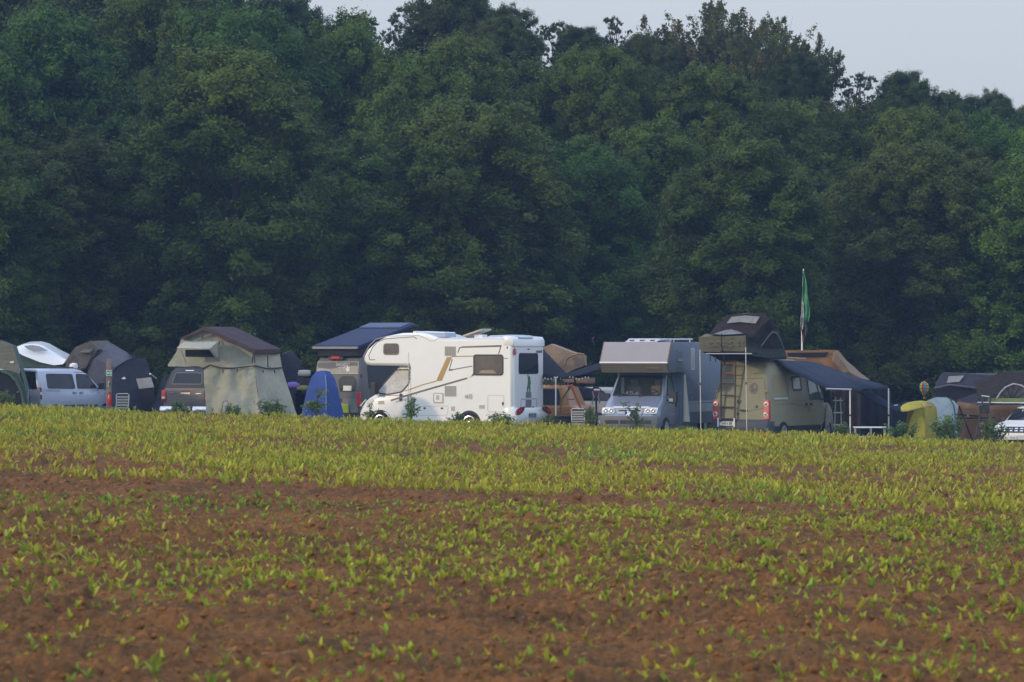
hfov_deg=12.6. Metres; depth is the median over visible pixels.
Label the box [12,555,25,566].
beet seedling
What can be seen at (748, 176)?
tree
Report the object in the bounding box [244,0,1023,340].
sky
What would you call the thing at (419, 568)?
beet seedling
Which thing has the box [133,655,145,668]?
beet seedling
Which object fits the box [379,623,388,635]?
beet seedling
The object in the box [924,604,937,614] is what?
beet seedling
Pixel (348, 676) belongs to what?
beet seedling
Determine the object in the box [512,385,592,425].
offroad car
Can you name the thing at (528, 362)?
rear window
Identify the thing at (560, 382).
hanging plant
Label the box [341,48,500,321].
tree
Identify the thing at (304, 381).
camping chair
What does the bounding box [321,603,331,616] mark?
beet seedling
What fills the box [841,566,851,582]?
beet seedling
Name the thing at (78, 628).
beet seedling
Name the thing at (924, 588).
beet seedling
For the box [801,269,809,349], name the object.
flag
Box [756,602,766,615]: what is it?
beet seedling
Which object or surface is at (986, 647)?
beet seedling
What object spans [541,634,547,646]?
beet seedling
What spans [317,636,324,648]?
beet seedling
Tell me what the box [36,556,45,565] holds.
beet seedling
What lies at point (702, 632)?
beet seedling
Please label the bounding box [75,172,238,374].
tree
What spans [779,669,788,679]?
beet seedling
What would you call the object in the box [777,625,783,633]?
beet seedling
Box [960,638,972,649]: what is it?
beet seedling
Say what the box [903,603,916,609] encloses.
beet seedling
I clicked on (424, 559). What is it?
beet seedling
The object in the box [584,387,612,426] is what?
estate car
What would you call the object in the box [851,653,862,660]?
beet seedling
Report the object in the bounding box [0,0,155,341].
tree
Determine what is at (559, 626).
beet seedling
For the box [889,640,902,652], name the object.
beet seedling
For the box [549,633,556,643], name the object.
beet seedling
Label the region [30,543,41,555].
beet seedling
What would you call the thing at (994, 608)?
beet seedling
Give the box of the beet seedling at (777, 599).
[773,592,783,603]
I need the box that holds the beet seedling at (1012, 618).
[1009,612,1017,621]
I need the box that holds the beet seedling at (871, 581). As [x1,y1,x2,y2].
[864,576,876,588]
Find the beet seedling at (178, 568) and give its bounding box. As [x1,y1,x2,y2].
[173,562,180,573]
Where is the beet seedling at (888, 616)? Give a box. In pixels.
[885,605,893,621]
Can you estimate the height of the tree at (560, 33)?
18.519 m
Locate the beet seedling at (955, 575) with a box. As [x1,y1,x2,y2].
[952,569,961,582]
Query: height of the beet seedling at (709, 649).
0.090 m
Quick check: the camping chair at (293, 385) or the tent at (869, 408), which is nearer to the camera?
the tent at (869, 408)
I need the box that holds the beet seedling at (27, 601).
[23,595,30,604]
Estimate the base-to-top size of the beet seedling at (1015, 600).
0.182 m
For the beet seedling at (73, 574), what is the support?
on the field
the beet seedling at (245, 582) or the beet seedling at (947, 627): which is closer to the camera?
the beet seedling at (947, 627)
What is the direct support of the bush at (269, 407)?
on the ground
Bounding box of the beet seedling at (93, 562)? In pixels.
[89,556,95,565]
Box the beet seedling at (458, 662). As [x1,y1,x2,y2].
[454,656,460,668]
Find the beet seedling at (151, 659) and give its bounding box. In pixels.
[146,648,159,661]
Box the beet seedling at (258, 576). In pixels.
[256,566,263,579]
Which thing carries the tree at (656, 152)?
on the ground
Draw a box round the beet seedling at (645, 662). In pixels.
[641,656,649,670]
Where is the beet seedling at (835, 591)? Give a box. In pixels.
[832,584,839,597]
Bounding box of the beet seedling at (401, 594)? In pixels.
[396,588,404,599]
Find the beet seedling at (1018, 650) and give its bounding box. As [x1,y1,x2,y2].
[1011,647,1023,653]
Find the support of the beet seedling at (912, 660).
on the field
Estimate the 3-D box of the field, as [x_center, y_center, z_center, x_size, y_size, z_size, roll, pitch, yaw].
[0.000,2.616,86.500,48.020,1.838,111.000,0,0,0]
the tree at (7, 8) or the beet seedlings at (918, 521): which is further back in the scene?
the tree at (7, 8)
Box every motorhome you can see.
[356,329,550,423]
[599,338,720,429]
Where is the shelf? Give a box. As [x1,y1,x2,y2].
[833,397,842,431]
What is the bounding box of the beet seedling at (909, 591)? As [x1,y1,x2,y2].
[905,580,913,595]
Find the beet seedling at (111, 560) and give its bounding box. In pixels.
[106,557,121,564]
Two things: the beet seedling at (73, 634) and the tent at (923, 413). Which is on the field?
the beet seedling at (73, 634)
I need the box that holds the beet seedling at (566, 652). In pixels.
[564,646,569,657]
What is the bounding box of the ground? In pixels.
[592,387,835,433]
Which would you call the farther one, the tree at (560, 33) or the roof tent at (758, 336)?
the tree at (560, 33)
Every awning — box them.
[543,350,600,415]
[772,359,888,434]
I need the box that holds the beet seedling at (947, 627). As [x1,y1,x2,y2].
[941,623,949,634]
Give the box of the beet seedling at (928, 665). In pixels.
[924,658,935,673]
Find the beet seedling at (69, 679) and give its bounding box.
[62,671,76,681]
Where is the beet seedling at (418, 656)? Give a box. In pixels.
[409,652,422,661]
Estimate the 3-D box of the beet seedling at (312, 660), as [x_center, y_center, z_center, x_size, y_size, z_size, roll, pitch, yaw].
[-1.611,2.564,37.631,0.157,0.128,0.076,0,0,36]
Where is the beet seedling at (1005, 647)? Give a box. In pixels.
[1000,639,1015,649]
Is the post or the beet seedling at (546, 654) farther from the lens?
the post
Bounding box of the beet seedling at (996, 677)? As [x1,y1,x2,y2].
[993,673,1000,681]
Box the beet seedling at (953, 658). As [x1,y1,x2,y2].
[951,654,959,664]
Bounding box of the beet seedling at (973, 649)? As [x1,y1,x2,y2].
[970,644,976,652]
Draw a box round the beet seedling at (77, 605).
[75,600,81,608]
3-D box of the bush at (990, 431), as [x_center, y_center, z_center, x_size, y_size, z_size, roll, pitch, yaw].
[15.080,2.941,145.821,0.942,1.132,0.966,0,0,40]
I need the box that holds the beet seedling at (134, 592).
[130,587,136,598]
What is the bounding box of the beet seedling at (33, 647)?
[27,636,39,651]
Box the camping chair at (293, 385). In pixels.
[287,382,299,411]
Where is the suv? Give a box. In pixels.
[995,405,1023,442]
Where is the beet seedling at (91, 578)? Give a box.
[88,572,94,583]
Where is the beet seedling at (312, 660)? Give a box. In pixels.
[308,649,319,664]
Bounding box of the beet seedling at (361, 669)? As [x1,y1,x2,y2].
[354,664,365,676]
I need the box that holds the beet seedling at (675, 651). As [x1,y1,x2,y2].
[669,644,679,657]
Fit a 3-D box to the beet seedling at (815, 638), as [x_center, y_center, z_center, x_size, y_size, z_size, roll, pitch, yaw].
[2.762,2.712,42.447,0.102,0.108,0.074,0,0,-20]
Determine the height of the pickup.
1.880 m
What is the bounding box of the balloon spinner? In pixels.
[919,381,928,398]
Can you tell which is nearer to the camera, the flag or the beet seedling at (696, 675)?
the beet seedling at (696, 675)
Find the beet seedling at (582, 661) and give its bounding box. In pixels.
[576,657,585,664]
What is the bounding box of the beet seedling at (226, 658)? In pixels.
[221,649,233,663]
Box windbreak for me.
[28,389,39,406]
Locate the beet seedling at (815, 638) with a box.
[810,633,818,641]
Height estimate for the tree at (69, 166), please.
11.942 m
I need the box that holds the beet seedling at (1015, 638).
[1008,634,1019,641]
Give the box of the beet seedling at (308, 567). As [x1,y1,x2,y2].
[301,560,313,570]
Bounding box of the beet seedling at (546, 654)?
[542,647,548,661]
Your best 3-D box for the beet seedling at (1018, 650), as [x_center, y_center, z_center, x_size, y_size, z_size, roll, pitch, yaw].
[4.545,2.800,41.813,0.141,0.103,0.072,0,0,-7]
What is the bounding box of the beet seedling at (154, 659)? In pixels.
[150,653,155,665]
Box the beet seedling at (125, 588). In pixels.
[118,580,131,590]
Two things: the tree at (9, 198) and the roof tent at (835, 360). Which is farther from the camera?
the tree at (9, 198)
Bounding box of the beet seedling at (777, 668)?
[772,662,782,671]
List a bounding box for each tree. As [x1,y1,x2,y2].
[0,0,97,94]
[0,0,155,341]
[0,39,88,338]
[0,117,35,334]
[0,117,183,370]
[0,160,91,367]
[70,0,208,284]
[75,0,161,31]
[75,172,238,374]
[89,37,365,396]
[136,0,352,339]
[139,0,284,71]
[264,0,404,315]
[267,0,337,117]
[269,127,453,369]
[324,92,594,384]
[326,13,379,34]
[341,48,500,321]
[377,1,425,56]
[391,0,497,62]
[402,25,548,327]
[471,1,551,79]
[494,54,567,343]
[503,133,681,386]
[527,39,661,325]
[534,20,573,69]
[549,25,609,131]
[563,115,736,385]
[598,15,631,380]
[602,66,711,183]
[617,131,848,419]
[618,29,683,85]
[636,0,791,163]
[648,58,802,312]
[705,11,846,116]
[752,91,855,320]
[759,51,836,132]
[776,186,947,421]
[785,92,883,300]
[805,136,1023,406]
[833,100,994,343]
[835,71,878,115]
[866,68,949,123]
[919,145,1023,401]
[933,88,975,123]
[945,103,1023,348]
[959,85,1023,136]
[962,124,1023,349]
[1016,104,1023,127]
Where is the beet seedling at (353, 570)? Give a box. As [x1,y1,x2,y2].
[345,565,355,577]
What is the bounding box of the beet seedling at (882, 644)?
[872,639,887,647]
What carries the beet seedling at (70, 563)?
on the field
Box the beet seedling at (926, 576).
[918,573,932,583]
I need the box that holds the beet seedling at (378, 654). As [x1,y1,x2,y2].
[372,647,385,658]
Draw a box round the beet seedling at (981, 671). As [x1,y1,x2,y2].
[979,668,986,673]
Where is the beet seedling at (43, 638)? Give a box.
[41,635,49,641]
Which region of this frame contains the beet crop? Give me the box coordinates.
[0,402,1023,514]
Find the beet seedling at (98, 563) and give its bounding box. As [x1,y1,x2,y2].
[93,556,106,566]
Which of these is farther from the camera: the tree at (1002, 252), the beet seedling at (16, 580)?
the tree at (1002, 252)
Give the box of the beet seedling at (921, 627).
[914,617,925,630]
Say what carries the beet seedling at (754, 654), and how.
on the field
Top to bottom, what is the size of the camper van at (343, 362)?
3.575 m
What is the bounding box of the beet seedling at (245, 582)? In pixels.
[242,575,253,585]
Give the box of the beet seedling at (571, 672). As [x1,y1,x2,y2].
[567,669,573,677]
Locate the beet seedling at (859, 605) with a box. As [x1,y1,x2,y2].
[856,599,867,610]
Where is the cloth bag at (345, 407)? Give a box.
[341,404,348,412]
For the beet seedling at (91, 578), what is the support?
on the field
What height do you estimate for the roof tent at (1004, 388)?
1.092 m
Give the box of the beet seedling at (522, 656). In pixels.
[517,649,526,658]
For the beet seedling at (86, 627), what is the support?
on the field
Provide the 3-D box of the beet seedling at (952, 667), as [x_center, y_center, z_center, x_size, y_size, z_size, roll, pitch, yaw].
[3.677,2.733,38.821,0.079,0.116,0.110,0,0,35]
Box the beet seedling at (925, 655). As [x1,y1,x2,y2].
[921,646,936,659]
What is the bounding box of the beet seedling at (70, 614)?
[67,608,72,619]
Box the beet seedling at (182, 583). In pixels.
[179,574,184,586]
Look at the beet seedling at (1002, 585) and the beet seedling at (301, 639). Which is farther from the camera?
the beet seedling at (1002, 585)
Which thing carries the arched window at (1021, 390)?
in the roof tent at (1004, 388)
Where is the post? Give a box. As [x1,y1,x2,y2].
[106,359,111,410]
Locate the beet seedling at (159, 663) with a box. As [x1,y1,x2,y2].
[157,657,164,666]
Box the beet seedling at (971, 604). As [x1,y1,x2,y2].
[967,597,976,609]
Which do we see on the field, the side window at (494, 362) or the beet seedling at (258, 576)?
the beet seedling at (258, 576)
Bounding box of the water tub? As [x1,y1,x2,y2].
[550,415,570,425]
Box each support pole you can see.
[700,352,700,429]
[745,347,746,429]
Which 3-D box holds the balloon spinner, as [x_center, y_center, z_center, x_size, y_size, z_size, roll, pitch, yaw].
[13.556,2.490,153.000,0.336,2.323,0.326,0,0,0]
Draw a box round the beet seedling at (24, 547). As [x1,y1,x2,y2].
[19,541,29,552]
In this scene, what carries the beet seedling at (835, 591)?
on the field
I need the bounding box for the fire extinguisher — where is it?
[107,392,111,404]
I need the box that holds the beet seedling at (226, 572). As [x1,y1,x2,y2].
[218,565,229,579]
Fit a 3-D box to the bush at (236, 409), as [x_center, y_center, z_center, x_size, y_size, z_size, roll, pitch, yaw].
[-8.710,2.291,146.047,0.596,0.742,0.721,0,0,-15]
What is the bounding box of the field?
[0,410,1023,681]
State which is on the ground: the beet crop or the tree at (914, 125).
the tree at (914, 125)
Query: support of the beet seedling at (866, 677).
on the field
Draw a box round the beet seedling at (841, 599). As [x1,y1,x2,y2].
[832,592,849,608]
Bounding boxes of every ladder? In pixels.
[559,384,581,414]
[720,351,736,421]
[974,395,991,441]
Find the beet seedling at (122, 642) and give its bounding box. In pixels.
[120,638,133,646]
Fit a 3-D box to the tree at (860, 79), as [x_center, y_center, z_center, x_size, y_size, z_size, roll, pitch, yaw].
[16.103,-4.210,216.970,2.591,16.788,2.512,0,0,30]
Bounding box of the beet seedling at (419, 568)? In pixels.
[414,563,424,572]
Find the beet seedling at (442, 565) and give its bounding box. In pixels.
[437,560,448,571]
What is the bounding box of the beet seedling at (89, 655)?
[86,652,95,658]
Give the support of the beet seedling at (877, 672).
on the field
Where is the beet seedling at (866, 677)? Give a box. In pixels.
[863,671,871,679]
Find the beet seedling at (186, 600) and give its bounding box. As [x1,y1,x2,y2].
[182,590,189,602]
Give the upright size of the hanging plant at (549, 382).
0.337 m
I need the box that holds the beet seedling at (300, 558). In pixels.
[291,551,303,562]
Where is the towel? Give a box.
[825,404,830,426]
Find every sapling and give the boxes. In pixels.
[300,389,329,417]
[361,403,375,417]
[402,394,420,419]
[583,404,596,427]
[620,401,645,429]
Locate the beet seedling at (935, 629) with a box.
[930,623,937,633]
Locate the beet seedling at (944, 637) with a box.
[938,632,951,643]
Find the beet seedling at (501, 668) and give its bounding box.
[497,663,505,671]
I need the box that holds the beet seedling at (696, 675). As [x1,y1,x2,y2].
[691,670,704,678]
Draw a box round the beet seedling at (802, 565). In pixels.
[796,559,808,570]
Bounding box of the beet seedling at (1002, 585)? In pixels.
[998,577,1009,589]
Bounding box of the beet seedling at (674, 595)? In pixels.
[671,590,678,598]
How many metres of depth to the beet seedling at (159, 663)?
37.09 m
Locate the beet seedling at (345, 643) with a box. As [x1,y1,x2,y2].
[340,639,349,650]
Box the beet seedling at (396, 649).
[392,643,398,653]
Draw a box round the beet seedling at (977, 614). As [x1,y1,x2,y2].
[974,608,986,620]
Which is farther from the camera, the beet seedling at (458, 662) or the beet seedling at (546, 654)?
the beet seedling at (546, 654)
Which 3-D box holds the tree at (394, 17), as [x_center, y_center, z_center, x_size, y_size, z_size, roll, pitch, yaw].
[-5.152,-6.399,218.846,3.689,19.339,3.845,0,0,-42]
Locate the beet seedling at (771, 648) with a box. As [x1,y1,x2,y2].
[766,644,775,650]
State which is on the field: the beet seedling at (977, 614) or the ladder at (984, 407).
the beet seedling at (977, 614)
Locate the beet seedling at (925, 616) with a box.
[922,613,930,620]
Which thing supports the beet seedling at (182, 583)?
on the field
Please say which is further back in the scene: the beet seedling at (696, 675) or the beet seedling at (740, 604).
the beet seedling at (740, 604)
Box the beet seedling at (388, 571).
[385,567,391,577]
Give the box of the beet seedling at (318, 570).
[316,568,326,577]
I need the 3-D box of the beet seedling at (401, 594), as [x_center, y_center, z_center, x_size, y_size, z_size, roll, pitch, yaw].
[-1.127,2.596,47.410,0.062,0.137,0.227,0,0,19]
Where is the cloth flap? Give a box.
[576,385,593,399]
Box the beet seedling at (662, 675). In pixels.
[660,669,667,681]
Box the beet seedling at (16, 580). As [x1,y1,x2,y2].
[10,575,20,586]
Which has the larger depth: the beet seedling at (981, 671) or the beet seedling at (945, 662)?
the beet seedling at (945, 662)
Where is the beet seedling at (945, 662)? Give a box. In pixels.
[940,659,948,667]
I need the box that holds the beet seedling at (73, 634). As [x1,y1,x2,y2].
[69,632,78,638]
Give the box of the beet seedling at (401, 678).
[393,671,403,681]
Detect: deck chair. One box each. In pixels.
[115,393,128,410]
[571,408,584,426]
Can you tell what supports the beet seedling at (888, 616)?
on the field
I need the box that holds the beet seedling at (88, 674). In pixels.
[80,666,95,677]
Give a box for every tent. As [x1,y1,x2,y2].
[0,340,29,405]
[17,341,69,367]
[66,340,154,412]
[149,373,169,412]
[168,326,295,415]
[281,350,303,389]
[301,371,343,419]
[543,344,586,385]
[699,312,786,364]
[785,350,868,379]
[834,389,902,436]
[893,402,906,427]
[901,401,938,439]
[926,397,957,438]
[932,373,994,402]
[970,371,1023,404]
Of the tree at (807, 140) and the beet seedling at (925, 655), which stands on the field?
the beet seedling at (925, 655)
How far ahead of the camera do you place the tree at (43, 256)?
179.27 m
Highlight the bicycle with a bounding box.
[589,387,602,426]
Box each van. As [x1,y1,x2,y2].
[0,367,105,409]
[312,323,439,423]
[712,360,832,435]
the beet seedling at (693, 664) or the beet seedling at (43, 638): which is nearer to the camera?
the beet seedling at (693, 664)
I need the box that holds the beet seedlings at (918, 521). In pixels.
[0,485,1023,681]
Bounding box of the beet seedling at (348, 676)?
[343,670,351,679]
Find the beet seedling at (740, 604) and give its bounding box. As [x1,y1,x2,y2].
[734,598,742,606]
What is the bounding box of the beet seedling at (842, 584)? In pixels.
[836,577,845,588]
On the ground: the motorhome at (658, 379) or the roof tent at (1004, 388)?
the motorhome at (658, 379)
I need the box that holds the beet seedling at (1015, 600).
[1007,592,1019,602]
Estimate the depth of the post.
148.92 m
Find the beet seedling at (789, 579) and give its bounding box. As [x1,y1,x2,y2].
[785,567,793,583]
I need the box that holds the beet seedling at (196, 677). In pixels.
[187,674,199,680]
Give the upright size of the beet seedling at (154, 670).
0.158 m
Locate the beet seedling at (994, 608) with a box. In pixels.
[986,604,999,613]
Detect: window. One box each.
[185,350,213,356]
[383,343,398,354]
[473,354,502,375]
[519,353,537,373]
[666,376,673,395]
[677,349,682,361]
[691,348,694,369]
[763,333,782,347]
[787,352,828,356]
[998,385,1023,397]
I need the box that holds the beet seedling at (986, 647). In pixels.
[982,637,988,650]
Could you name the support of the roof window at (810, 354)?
in the roof tent at (835, 360)
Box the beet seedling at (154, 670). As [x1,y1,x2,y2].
[144,659,158,676]
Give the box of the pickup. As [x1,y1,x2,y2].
[159,368,258,412]
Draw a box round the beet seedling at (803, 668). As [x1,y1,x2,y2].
[800,663,806,674]
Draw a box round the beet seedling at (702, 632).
[695,627,708,637]
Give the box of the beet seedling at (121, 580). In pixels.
[115,571,128,584]
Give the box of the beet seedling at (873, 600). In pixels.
[869,593,876,606]
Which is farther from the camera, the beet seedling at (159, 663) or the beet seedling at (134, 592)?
the beet seedling at (134, 592)
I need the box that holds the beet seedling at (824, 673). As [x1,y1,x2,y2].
[819,663,828,679]
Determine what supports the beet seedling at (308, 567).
on the field
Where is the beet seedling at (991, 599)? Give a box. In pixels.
[986,591,994,604]
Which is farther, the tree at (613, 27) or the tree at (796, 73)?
the tree at (613, 27)
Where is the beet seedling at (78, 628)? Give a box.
[75,623,81,631]
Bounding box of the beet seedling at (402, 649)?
[398,645,405,654]
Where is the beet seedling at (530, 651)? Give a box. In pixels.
[527,646,539,656]
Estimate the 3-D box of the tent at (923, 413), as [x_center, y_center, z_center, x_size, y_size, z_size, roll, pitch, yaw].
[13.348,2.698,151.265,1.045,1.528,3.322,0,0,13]
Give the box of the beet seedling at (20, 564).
[17,559,29,567]
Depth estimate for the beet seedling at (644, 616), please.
44.83 m
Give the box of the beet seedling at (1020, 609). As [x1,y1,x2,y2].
[1017,602,1023,615]
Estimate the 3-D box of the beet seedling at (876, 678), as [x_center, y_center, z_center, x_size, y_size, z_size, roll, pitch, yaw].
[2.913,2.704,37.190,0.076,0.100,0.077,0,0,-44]
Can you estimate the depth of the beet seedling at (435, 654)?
39.52 m
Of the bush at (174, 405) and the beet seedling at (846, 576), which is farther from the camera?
the bush at (174, 405)
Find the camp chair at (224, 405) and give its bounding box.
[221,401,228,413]
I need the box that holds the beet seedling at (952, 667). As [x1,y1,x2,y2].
[949,662,957,672]
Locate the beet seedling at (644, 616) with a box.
[641,610,650,619]
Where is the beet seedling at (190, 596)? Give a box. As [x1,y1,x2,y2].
[185,588,194,601]
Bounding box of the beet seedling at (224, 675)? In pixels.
[221,671,228,678]
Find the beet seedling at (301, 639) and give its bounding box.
[295,632,303,644]
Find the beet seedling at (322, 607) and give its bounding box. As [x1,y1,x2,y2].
[320,603,325,611]
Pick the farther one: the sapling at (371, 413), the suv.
the suv
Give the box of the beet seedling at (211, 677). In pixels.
[207,669,220,681]
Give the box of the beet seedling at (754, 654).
[747,649,759,659]
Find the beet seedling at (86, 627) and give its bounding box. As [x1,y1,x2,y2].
[83,618,90,629]
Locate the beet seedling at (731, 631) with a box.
[726,625,734,637]
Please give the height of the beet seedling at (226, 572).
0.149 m
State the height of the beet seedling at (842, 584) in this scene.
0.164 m
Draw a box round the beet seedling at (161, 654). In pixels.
[158,648,166,659]
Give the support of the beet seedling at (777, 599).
on the field
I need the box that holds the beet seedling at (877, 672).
[871,667,880,675]
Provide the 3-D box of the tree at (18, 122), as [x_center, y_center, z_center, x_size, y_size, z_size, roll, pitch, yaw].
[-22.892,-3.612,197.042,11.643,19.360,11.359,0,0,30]
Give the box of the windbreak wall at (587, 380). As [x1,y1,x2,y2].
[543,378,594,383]
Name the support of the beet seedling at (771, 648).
on the field
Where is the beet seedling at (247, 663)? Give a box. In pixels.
[239,657,251,667]
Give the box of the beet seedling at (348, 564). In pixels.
[345,561,357,567]
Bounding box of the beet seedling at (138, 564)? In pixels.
[131,559,140,569]
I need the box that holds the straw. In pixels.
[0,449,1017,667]
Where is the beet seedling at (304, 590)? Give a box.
[300,585,307,595]
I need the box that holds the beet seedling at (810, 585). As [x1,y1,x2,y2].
[806,578,813,591]
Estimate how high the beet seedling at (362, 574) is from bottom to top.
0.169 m
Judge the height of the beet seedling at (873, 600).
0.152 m
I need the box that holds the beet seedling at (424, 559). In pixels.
[415,548,429,564]
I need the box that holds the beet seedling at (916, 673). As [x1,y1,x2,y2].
[912,666,923,679]
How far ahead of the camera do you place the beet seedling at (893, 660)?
40.17 m
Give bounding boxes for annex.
[956,401,1021,441]
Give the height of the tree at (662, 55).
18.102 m
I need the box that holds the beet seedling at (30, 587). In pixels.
[26,578,38,592]
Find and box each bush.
[0,389,17,404]
[167,399,190,412]
[225,403,242,414]
[254,398,286,415]
[446,412,463,422]
[486,411,516,424]
[540,413,555,424]
[676,425,690,429]
[833,422,858,435]
[882,420,919,438]
[927,412,968,439]
[978,417,1011,443]
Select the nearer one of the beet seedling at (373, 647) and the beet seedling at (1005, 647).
the beet seedling at (373, 647)
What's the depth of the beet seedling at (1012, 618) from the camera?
47.49 m
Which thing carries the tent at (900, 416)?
on the ground
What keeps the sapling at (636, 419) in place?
on the ground
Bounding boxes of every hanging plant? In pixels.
[543,377,553,385]
[556,378,564,385]
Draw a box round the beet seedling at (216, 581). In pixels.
[210,575,222,587]
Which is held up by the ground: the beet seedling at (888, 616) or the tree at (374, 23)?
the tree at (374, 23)
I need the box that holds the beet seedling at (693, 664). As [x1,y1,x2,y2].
[690,656,701,669]
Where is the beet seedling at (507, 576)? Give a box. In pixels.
[503,567,511,582]
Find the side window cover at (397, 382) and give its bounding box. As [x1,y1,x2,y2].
[378,369,409,394]
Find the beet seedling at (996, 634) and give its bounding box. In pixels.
[994,628,1002,637]
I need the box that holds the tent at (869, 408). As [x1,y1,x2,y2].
[834,389,902,436]
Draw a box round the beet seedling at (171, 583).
[164,578,176,587]
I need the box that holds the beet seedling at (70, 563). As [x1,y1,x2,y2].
[66,552,73,567]
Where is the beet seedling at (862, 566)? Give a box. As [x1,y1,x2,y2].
[860,561,867,568]
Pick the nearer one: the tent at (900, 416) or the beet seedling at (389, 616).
the beet seedling at (389, 616)
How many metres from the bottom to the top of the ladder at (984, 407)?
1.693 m
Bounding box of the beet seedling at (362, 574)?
[359,568,370,577]
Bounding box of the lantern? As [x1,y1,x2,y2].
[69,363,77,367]
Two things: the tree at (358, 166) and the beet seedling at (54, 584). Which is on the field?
the beet seedling at (54, 584)
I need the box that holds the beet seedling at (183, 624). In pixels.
[181,619,188,629]
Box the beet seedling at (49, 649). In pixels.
[41,640,55,652]
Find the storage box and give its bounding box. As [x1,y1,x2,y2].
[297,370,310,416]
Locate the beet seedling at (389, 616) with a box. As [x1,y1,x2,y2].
[383,611,392,619]
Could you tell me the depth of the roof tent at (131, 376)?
160.18 m
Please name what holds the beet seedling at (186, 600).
on the field
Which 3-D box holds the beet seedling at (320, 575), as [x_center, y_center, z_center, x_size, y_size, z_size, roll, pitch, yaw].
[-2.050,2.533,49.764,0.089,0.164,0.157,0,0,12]
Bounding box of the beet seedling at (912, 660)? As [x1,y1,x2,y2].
[906,655,915,663]
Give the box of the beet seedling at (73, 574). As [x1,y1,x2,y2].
[67,565,81,578]
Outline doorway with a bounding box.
[0,372,21,405]
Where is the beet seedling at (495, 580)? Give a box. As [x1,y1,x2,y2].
[489,570,502,583]
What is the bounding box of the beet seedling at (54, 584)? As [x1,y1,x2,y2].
[48,578,57,589]
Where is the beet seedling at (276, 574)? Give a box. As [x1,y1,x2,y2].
[274,570,281,577]
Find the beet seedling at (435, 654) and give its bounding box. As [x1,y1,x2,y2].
[431,649,441,659]
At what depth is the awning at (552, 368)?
151.56 m
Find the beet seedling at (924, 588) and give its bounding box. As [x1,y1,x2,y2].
[921,583,929,591]
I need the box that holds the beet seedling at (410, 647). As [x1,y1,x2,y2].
[407,641,417,653]
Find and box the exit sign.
[106,370,111,375]
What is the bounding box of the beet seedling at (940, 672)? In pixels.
[932,666,947,677]
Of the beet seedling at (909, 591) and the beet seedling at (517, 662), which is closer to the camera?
the beet seedling at (517, 662)
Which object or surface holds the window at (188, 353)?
in the roof tent at (230, 361)
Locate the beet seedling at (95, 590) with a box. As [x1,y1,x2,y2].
[91,586,99,595]
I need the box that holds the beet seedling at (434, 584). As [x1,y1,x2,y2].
[432,578,439,588]
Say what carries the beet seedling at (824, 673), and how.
on the field
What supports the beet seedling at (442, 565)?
on the field
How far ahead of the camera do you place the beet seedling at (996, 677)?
38.39 m
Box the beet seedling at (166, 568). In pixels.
[157,562,168,574]
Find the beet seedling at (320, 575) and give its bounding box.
[317,571,324,580]
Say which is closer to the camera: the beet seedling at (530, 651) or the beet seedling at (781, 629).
the beet seedling at (530, 651)
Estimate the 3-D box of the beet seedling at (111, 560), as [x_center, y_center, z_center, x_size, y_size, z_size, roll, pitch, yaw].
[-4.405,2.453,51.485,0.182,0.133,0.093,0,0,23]
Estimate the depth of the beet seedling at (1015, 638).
44.61 m
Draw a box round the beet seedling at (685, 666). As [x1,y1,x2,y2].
[678,658,690,670]
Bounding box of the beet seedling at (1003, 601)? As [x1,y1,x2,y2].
[1000,593,1007,604]
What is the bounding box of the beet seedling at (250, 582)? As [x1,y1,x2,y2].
[247,578,259,588]
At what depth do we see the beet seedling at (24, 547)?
53.38 m
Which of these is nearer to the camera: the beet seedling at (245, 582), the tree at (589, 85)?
the beet seedling at (245, 582)
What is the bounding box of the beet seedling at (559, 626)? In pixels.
[552,619,562,630]
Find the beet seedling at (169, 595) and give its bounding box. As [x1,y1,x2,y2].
[157,587,174,598]
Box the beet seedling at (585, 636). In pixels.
[582,628,587,640]
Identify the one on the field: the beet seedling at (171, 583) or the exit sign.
the beet seedling at (171, 583)
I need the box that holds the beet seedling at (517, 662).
[515,656,524,667]
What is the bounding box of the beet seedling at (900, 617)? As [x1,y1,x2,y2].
[893,611,904,623]
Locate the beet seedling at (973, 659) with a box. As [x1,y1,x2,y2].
[967,654,975,664]
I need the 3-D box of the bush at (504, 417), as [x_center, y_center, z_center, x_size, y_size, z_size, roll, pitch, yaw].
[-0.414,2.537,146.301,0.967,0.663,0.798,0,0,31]
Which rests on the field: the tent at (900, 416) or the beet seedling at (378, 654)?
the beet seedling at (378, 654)
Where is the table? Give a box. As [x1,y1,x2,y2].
[853,427,885,436]
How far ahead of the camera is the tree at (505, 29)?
212.15 m
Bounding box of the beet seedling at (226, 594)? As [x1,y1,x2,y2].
[222,590,231,597]
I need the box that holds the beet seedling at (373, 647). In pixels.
[370,643,375,654]
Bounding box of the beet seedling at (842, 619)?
[840,616,850,622]
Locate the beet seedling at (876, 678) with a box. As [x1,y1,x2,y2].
[874,673,881,681]
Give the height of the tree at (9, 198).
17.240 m
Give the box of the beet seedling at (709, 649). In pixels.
[705,645,712,653]
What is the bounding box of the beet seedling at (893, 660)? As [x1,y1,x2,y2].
[889,656,899,663]

